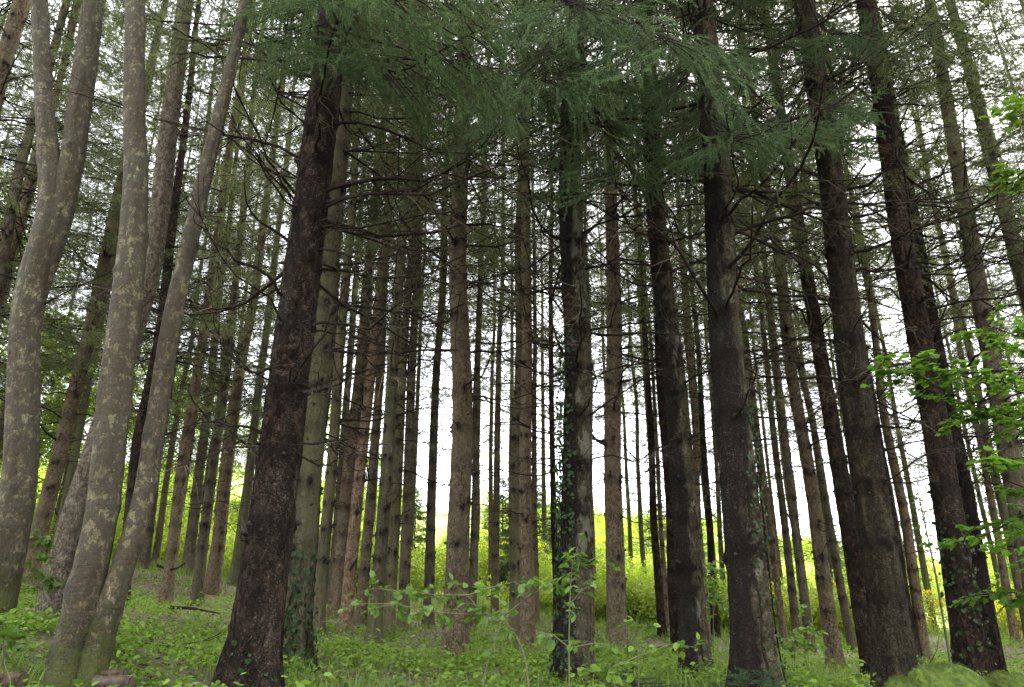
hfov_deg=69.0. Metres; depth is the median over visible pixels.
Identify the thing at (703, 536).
meadow shrub
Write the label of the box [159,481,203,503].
meadow shrub
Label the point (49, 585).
beech sapling
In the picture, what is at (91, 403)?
broadleaf tree
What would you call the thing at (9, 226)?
spruce tree
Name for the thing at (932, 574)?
meadow shrub
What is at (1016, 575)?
spruce tree
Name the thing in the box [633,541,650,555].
meadow shrub
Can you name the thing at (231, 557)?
meadow shrub
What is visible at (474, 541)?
spruce tree
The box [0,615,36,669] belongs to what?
beech sapling
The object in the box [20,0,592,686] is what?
spruce tree
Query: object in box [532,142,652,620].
spruce tree
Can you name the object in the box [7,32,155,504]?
spruce tree
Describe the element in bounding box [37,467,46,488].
meadow shrub
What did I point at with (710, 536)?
spruce tree
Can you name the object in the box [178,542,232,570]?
meadow shrub
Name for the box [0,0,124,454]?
spruce tree
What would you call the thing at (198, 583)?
spruce tree
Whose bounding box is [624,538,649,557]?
meadow shrub
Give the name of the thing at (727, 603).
meadow shrub
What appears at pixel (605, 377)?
spruce tree
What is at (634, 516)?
meadow shrub
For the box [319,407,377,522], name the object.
broadleaf tree
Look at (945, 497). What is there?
spruce tree
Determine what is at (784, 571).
meadow shrub
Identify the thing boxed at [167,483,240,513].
meadow shrub
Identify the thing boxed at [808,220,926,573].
spruce tree
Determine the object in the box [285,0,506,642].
spruce tree
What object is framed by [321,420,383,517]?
broadleaf tree
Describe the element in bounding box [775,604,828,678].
beech sapling
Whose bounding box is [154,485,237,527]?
meadow shrub
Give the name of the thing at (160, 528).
spruce tree
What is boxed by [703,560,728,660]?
beech sapling
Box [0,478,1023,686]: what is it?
ground
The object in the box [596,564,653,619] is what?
meadow shrub
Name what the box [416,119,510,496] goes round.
spruce tree
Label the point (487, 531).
meadow shrub
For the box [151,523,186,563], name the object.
meadow shrub
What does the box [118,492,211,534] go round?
meadow shrub
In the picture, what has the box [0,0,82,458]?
spruce tree
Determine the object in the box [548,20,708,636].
spruce tree
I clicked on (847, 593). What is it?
broom bush
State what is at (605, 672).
hazel sapling
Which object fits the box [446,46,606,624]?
spruce tree
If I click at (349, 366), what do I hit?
spruce tree
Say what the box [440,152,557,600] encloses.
spruce tree
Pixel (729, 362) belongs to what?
spruce tree
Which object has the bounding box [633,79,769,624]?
spruce tree
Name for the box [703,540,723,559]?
meadow shrub
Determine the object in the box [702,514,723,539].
meadow shrub
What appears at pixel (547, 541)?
young spruce
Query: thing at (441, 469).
sky
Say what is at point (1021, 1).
spruce tree
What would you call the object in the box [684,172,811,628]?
spruce tree
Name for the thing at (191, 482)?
meadow shrub
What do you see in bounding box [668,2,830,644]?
spruce tree
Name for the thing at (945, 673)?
tussock
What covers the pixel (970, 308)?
spruce tree
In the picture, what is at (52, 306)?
spruce tree
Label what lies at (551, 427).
spruce tree
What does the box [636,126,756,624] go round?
spruce tree
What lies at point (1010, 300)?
spruce tree
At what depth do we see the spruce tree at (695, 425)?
20.74 m
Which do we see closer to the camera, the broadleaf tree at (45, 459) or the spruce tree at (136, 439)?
the spruce tree at (136, 439)
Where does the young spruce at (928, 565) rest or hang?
on the ground at (441, 521)
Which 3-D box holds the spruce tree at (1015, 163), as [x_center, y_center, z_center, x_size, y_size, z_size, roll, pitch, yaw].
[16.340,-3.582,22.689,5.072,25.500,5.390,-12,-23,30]
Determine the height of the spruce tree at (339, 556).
25.500 m
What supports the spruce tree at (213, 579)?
on the ground at (441, 521)
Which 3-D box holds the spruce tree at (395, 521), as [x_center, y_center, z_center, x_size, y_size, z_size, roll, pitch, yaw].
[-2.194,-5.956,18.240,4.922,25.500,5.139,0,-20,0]
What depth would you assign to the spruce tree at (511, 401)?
36.19 m
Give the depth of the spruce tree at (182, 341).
34.84 m
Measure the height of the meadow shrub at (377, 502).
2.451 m
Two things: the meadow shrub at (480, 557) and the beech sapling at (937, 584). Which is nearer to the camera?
the beech sapling at (937, 584)
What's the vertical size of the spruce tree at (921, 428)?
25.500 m
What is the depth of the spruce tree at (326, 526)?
14.55 m
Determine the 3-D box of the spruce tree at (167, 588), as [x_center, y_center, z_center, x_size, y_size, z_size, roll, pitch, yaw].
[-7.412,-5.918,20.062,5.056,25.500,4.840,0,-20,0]
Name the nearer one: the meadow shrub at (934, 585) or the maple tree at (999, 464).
the maple tree at (999, 464)
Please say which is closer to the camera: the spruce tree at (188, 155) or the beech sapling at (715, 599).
the beech sapling at (715, 599)
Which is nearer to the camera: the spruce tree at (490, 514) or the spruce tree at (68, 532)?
the spruce tree at (68, 532)
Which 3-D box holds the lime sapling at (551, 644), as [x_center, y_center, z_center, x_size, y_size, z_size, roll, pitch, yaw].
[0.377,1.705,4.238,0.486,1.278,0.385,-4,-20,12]
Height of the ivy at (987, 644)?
2.078 m
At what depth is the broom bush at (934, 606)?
25.11 m
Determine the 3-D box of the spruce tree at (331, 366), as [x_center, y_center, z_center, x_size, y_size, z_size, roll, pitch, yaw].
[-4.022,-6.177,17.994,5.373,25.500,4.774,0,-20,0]
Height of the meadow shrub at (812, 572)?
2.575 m
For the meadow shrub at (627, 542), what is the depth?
46.85 m
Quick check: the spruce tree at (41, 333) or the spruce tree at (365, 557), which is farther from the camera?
the spruce tree at (41, 333)
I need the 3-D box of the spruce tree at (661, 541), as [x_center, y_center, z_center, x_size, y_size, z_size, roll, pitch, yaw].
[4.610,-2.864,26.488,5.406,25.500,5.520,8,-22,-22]
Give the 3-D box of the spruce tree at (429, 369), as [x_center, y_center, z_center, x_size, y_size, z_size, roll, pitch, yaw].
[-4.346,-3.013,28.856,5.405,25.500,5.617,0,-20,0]
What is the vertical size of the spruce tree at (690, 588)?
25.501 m
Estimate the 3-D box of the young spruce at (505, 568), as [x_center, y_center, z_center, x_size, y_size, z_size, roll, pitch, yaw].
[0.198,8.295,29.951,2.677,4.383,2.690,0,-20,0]
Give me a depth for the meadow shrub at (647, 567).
28.98 m
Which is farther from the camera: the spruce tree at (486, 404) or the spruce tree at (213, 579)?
the spruce tree at (486, 404)
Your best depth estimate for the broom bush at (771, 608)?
25.48 m
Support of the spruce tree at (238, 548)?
on the ground at (441, 521)
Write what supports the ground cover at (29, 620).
on the ground at (441, 521)
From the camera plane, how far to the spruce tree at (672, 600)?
16.39 m
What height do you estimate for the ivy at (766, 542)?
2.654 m
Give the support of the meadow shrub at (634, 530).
on the ground at (441, 521)
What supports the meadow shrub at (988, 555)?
on the ground at (441, 521)
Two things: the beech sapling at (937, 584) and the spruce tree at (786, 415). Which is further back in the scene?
the spruce tree at (786, 415)
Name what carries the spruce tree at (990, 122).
on the ground at (441, 521)
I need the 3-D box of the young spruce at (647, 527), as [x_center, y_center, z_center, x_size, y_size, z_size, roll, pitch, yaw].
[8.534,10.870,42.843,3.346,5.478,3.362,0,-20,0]
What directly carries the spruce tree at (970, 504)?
on the ground at (441, 521)
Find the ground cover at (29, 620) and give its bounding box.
[0,552,1023,686]
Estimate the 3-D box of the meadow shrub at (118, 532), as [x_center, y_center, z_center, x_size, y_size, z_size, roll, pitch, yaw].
[-13.636,6.606,26.327,3.788,2.935,4.593,-8,-22,21]
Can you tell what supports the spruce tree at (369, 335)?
on the ground at (441, 521)
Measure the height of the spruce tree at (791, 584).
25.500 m
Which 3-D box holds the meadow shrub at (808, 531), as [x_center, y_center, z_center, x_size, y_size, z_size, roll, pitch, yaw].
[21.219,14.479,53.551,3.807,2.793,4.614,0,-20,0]
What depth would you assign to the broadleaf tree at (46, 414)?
27.15 m
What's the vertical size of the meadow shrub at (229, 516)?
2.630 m
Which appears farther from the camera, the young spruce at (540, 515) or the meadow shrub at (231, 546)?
the young spruce at (540, 515)
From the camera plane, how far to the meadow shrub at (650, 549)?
41.87 m
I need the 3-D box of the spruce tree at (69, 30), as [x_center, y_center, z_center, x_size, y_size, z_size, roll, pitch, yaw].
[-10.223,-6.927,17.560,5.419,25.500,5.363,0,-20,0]
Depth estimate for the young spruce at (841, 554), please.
34.73 m
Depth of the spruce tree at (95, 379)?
25.89 m
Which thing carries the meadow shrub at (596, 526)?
on the ground at (441, 521)
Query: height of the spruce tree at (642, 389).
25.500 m
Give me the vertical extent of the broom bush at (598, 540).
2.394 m
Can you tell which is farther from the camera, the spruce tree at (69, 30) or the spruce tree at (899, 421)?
the spruce tree at (899, 421)
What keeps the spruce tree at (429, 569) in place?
on the ground at (441, 521)
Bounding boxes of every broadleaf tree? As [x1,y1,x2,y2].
[0,152,139,453]
[0,253,123,518]
[0,305,189,553]
[0,326,132,519]
[0,327,237,526]
[121,366,246,516]
[123,378,258,517]
[213,400,328,522]
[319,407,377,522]
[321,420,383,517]
[936,474,1010,570]
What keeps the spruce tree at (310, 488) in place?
on the ground at (441, 521)
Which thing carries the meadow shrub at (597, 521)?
on the ground at (441, 521)
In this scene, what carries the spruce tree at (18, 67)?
on the ground at (441, 521)
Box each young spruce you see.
[399,488,436,580]
[478,479,508,579]
[486,524,508,600]
[531,470,550,550]
[539,481,559,567]
[636,491,666,559]
[702,529,716,565]
[813,528,847,590]
[901,518,944,601]
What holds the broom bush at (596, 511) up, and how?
on the ground at (441, 521)
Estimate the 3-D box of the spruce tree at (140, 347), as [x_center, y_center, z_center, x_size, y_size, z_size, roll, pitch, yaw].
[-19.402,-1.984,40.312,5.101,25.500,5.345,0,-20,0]
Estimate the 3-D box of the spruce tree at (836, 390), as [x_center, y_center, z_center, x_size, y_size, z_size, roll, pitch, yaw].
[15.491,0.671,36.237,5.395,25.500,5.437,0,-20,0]
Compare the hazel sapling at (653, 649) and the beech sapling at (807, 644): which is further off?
the beech sapling at (807, 644)
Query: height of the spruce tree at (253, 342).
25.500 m
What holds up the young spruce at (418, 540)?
on the ground at (441, 521)
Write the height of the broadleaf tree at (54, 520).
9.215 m
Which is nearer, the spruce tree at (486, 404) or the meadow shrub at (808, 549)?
the spruce tree at (486, 404)
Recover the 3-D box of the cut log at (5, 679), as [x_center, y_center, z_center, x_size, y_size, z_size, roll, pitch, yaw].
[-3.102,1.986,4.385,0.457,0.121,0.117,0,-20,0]
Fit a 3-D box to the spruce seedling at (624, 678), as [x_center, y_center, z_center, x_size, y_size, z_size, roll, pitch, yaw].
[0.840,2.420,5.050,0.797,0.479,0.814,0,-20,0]
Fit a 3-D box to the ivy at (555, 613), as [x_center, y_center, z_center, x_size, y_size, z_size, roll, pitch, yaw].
[0.492,1.587,7.680,0.381,3.651,0.484,0,-20,0]
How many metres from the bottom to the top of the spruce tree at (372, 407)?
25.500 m
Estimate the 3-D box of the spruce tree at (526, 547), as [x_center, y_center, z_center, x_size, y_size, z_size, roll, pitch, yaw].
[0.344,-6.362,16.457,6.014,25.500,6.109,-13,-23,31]
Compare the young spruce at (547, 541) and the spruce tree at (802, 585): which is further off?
the young spruce at (547, 541)
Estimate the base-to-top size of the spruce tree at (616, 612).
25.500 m
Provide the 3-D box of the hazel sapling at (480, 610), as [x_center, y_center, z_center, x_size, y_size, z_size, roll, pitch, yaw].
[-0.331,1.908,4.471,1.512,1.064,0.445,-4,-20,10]
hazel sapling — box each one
[338,570,580,686]
[479,612,520,686]
[577,648,622,686]
[599,616,704,686]
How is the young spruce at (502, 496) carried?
on the ground at (441, 521)
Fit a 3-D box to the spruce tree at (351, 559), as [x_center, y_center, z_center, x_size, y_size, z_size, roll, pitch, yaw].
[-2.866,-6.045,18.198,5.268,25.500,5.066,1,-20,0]
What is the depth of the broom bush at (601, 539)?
44.13 m
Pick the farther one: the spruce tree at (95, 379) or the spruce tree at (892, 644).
the spruce tree at (95, 379)
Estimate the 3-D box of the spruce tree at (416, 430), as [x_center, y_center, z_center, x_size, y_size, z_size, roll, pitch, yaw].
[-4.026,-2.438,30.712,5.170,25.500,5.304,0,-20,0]
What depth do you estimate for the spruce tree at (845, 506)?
12.26 m
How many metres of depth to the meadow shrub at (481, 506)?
57.50 m
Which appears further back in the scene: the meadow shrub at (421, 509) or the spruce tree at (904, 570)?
the meadow shrub at (421, 509)
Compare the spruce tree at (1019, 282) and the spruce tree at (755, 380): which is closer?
the spruce tree at (1019, 282)
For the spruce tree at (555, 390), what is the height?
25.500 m
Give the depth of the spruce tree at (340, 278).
29.53 m
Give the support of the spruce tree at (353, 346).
on the ground at (441, 521)
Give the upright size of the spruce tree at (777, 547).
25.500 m
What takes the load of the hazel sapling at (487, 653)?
on the ground at (441, 521)
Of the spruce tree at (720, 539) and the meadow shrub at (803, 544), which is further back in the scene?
the meadow shrub at (803, 544)
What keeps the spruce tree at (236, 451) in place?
on the ground at (441, 521)
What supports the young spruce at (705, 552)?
on the ground at (441, 521)
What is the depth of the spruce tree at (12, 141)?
32.48 m
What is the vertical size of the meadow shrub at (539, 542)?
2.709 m
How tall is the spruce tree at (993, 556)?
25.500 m
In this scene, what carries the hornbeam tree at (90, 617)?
on the ground at (441, 521)
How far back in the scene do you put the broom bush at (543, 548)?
33.19 m
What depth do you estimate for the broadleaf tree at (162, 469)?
37.72 m
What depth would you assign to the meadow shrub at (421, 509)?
49.12 m
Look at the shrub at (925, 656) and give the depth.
9.00 m
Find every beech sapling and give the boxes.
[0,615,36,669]
[20,529,65,615]
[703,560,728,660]
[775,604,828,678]
[910,485,951,663]
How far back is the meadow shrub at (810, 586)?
27.21 m
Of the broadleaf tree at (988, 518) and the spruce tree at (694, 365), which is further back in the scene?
the broadleaf tree at (988, 518)
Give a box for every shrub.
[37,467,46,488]
[51,492,187,562]
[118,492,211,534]
[151,504,236,564]
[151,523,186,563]
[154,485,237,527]
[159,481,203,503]
[160,462,192,503]
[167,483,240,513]
[177,516,235,575]
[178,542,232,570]
[206,453,244,483]
[212,506,237,527]
[223,533,319,577]
[330,532,445,599]
[356,514,416,587]
[362,488,402,516]
[376,496,425,517]
[397,547,491,602]
[399,528,505,585]
[420,546,487,580]
[421,531,486,551]
[470,485,503,518]
[479,524,487,542]
[480,497,547,524]
[480,514,508,541]
[484,564,552,608]
[503,560,552,608]
[538,528,551,550]
[538,547,633,598]
[541,543,605,558]
[594,504,633,531]
[594,522,604,537]
[594,554,721,625]
[595,539,649,577]
[595,580,651,622]
[596,549,629,577]
[596,562,655,622]
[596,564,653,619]
[597,515,626,538]
[603,536,638,550]
[623,505,647,531]
[623,517,665,547]
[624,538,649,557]
[625,557,661,579]
[626,550,665,570]
[627,557,728,628]
[632,518,717,553]
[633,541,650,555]
[634,541,726,577]
[638,545,706,562]
[643,566,728,627]
[702,513,723,551]
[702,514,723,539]
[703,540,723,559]
[708,576,837,638]
[725,558,814,586]
[778,532,811,557]
[778,532,841,561]
[780,577,835,600]
[781,524,812,560]
[783,575,849,626]
[784,550,843,590]
[785,564,908,596]
[799,588,938,635]
[916,546,942,596]
[916,633,939,664]
[920,578,945,607]
[931,558,996,588]
[985,528,1007,571]
[990,573,1021,628]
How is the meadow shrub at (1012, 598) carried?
on the ground at (441, 521)
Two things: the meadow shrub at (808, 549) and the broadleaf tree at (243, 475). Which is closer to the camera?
the broadleaf tree at (243, 475)
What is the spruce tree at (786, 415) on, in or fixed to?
on the ground at (441, 521)
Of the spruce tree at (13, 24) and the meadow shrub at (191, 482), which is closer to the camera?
the spruce tree at (13, 24)
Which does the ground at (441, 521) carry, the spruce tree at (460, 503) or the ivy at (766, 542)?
the spruce tree at (460, 503)
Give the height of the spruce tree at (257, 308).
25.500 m
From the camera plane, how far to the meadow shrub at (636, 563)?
32.07 m
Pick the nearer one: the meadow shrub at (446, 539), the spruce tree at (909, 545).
the spruce tree at (909, 545)
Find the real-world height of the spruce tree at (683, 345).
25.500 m
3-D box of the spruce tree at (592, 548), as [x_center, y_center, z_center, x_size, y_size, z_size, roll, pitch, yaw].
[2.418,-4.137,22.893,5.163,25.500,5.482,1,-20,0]
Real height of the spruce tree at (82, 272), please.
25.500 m
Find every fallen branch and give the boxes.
[125,626,227,646]
[156,562,185,569]
[168,606,219,613]
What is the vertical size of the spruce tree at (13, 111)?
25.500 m
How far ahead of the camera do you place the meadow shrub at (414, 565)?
25.46 m
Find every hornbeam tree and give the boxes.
[0,0,105,618]
[41,0,249,686]
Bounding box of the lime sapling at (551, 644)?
[538,530,619,686]
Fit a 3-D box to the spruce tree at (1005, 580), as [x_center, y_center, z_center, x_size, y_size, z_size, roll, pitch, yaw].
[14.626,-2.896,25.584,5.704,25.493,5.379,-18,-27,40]
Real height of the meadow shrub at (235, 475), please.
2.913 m
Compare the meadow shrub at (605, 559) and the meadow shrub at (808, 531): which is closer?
the meadow shrub at (605, 559)
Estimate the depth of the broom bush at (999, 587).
27.31 m
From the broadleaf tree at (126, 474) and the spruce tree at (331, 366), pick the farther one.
the broadleaf tree at (126, 474)
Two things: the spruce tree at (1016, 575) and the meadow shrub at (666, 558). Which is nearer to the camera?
the spruce tree at (1016, 575)
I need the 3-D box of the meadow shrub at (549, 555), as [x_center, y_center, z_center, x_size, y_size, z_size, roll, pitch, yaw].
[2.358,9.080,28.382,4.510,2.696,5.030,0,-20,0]
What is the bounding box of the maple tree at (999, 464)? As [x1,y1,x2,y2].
[860,92,1023,615]
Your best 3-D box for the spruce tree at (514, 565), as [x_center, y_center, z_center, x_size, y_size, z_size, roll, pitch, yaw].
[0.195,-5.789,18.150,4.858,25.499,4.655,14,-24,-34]
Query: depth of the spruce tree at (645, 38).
7.50 m
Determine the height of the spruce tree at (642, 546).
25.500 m
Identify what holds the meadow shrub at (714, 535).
on the ground at (441, 521)
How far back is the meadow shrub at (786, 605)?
24.77 m
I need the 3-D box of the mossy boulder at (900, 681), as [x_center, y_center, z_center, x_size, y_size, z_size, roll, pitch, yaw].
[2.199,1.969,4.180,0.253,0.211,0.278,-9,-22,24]
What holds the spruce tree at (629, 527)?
on the ground at (441, 521)
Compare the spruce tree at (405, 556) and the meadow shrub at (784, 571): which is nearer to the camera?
the spruce tree at (405, 556)
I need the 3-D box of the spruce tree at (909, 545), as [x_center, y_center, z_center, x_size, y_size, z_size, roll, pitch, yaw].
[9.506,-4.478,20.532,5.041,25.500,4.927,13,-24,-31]
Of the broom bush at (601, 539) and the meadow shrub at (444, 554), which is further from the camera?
the broom bush at (601, 539)
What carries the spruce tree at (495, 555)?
on the ground at (441, 521)
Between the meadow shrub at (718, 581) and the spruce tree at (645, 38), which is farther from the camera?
the meadow shrub at (718, 581)
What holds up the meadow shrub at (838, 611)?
on the ground at (441, 521)
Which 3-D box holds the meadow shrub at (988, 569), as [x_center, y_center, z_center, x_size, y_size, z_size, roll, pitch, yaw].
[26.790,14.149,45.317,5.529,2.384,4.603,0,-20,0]
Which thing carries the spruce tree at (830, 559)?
on the ground at (441, 521)
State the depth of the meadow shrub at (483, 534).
45.94 m
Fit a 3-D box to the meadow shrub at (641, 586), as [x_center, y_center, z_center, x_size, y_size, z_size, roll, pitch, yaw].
[4.436,8.571,25.791,5.852,2.572,4.827,17,-26,-39]
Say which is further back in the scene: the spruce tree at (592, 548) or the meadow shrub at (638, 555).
the meadow shrub at (638, 555)
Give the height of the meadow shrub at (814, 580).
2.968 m
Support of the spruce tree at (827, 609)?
on the ground at (441, 521)
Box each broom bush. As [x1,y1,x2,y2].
[469,533,550,587]
[538,536,559,560]
[594,503,604,524]
[595,533,605,548]
[595,536,605,549]
[710,581,790,630]
[785,571,855,636]
[910,584,947,633]
[989,567,1019,636]
[994,602,1022,639]
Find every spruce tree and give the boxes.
[0,0,51,328]
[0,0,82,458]
[0,0,88,341]
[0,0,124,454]
[0,0,169,413]
[0,0,174,488]
[0,0,193,555]
[0,0,198,410]
[0,0,236,593]
[0,1,122,473]
[0,47,32,402]
[0,88,122,505]
[0,98,95,461]
[0,189,81,469]
[4,1,30,111]
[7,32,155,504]
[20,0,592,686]
[25,0,290,605]
[36,0,513,628]
[40,1,176,535]
[41,5,191,486]
[63,74,192,474]
[84,39,215,497]
[93,0,273,568]
[97,0,305,605]
[98,0,556,670]
[124,9,260,564]
[125,119,189,467]
[128,0,307,605]
[128,81,217,506]
[130,75,258,516]
[132,21,308,595]
[133,0,293,574]
[172,8,308,585]
[172,34,282,556]
[172,116,280,524]
[181,72,308,512]
[182,0,448,586]
[207,87,329,508]
[217,0,453,637]
[257,88,362,482]
[263,0,486,634]
[263,23,476,618]
[272,105,434,604]
[284,3,483,624]
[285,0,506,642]
[299,0,635,664]
[323,132,393,484]
[332,0,516,638]
[340,86,450,599]
[340,133,447,583]
[342,174,422,489]
[343,3,514,630]
[346,2,519,628]
[346,65,473,557]
[350,0,689,655]
[377,0,797,686]
[389,2,560,632]
[409,1,630,647]
[414,141,485,527]
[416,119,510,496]
[423,1,560,615]
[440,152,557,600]
[442,161,514,544]
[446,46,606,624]
[459,0,965,686]
[460,0,924,686]
[467,4,646,638]
[471,0,809,659]
[471,164,556,527]
[502,158,563,556]
[508,14,677,636]
[510,184,605,521]
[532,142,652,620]
[533,0,783,652]
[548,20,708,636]
[552,0,1023,686]
[559,0,707,632]
[562,191,662,566]
[564,148,644,510]
[587,147,677,573]
[590,80,705,545]
[598,14,773,645]
[619,17,778,637]
[621,162,708,524]
[627,227,714,526]
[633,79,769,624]
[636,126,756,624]
[640,0,981,676]
[666,1,915,669]
[667,5,878,654]
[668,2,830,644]
[678,10,829,648]
[682,184,761,547]
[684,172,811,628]
[687,185,801,541]
[690,14,884,652]
[704,228,819,588]
[714,0,1023,676]
[738,236,824,589]
[740,166,835,544]
[743,0,1023,671]
[750,18,994,663]
[754,0,1023,591]
[759,110,901,581]
[766,166,847,588]
[773,0,982,660]
[779,210,907,569]
[787,162,918,572]
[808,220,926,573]
[823,276,917,583]
[831,132,974,633]
[834,0,1023,512]
[869,0,1023,643]
[875,0,1023,638]
[887,271,998,570]
[891,101,1022,609]
[910,63,1023,566]
[949,5,1023,453]
[962,0,1023,437]
[962,194,1023,479]
[966,0,1023,450]
[977,142,1022,398]
[992,0,1023,373]
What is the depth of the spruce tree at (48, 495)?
16.66 m
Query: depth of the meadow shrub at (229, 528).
28.25 m
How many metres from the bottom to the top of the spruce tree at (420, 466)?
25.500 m
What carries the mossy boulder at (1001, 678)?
on the ground at (441, 521)
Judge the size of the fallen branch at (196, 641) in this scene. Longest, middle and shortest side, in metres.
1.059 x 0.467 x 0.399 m
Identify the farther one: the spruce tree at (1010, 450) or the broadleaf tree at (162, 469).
the broadleaf tree at (162, 469)
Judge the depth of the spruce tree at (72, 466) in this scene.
22.77 m
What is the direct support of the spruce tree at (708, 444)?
on the ground at (441, 521)
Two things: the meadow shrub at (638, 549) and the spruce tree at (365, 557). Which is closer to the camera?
the spruce tree at (365, 557)
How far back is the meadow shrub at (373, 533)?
27.78 m
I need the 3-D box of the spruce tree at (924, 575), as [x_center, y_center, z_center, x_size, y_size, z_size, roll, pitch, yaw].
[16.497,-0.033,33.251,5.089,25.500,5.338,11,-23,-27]
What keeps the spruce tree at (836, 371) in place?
on the ground at (441, 521)
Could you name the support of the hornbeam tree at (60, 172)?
on the ground at (441, 521)
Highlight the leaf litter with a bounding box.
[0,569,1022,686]
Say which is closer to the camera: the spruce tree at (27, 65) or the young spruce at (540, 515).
the spruce tree at (27, 65)
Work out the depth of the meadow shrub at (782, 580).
28.78 m
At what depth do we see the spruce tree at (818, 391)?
31.13 m
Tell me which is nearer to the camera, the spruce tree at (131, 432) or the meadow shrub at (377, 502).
the spruce tree at (131, 432)
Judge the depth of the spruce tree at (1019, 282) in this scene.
13.89 m
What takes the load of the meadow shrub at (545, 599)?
on the ground at (441, 521)
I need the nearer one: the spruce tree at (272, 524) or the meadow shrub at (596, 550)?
the spruce tree at (272, 524)
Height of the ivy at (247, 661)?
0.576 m
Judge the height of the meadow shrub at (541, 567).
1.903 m
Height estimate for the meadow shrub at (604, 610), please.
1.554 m
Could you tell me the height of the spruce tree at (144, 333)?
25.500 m
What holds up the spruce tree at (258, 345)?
on the ground at (441, 521)
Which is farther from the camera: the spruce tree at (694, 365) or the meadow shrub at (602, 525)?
the meadow shrub at (602, 525)
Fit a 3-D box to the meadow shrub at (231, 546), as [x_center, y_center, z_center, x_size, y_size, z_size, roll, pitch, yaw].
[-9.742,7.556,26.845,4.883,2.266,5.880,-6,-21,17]
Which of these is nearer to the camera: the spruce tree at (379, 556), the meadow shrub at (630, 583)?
the spruce tree at (379, 556)
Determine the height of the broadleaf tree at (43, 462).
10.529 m
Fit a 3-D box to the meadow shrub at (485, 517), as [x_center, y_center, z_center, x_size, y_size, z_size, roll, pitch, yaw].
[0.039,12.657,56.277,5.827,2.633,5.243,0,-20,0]
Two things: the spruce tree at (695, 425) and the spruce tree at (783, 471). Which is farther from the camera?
the spruce tree at (783, 471)
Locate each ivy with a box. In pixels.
[226,623,288,686]
[283,549,320,672]
[544,329,576,681]
[742,398,790,686]
[933,514,996,676]
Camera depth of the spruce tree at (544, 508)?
37.32 m
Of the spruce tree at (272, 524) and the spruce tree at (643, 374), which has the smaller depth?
the spruce tree at (272, 524)
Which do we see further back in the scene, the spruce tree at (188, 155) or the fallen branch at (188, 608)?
the spruce tree at (188, 155)
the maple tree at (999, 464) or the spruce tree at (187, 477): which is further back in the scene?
the spruce tree at (187, 477)
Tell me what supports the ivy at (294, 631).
attached to the spruce tree at (310, 488)
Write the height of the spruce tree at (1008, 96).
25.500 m
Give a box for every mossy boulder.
[883,674,918,686]
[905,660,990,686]
[982,669,1023,686]
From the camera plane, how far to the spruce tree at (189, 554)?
23.13 m
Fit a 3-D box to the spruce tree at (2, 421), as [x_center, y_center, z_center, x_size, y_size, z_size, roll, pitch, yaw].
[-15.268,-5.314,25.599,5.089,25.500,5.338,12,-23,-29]
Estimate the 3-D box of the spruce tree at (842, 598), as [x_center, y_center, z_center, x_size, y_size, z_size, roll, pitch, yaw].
[7.876,-3.777,22.749,5.688,25.500,5.582,-2,-20,-1]
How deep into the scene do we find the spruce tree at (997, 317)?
38.78 m
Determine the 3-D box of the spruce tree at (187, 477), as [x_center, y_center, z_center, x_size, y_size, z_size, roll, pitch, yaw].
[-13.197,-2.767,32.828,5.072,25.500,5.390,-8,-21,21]
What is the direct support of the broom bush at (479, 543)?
on the ground at (441, 521)
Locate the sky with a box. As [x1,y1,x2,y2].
[0,0,1023,557]
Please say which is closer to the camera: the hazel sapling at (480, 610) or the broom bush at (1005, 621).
the hazel sapling at (480, 610)
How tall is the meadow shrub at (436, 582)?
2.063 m

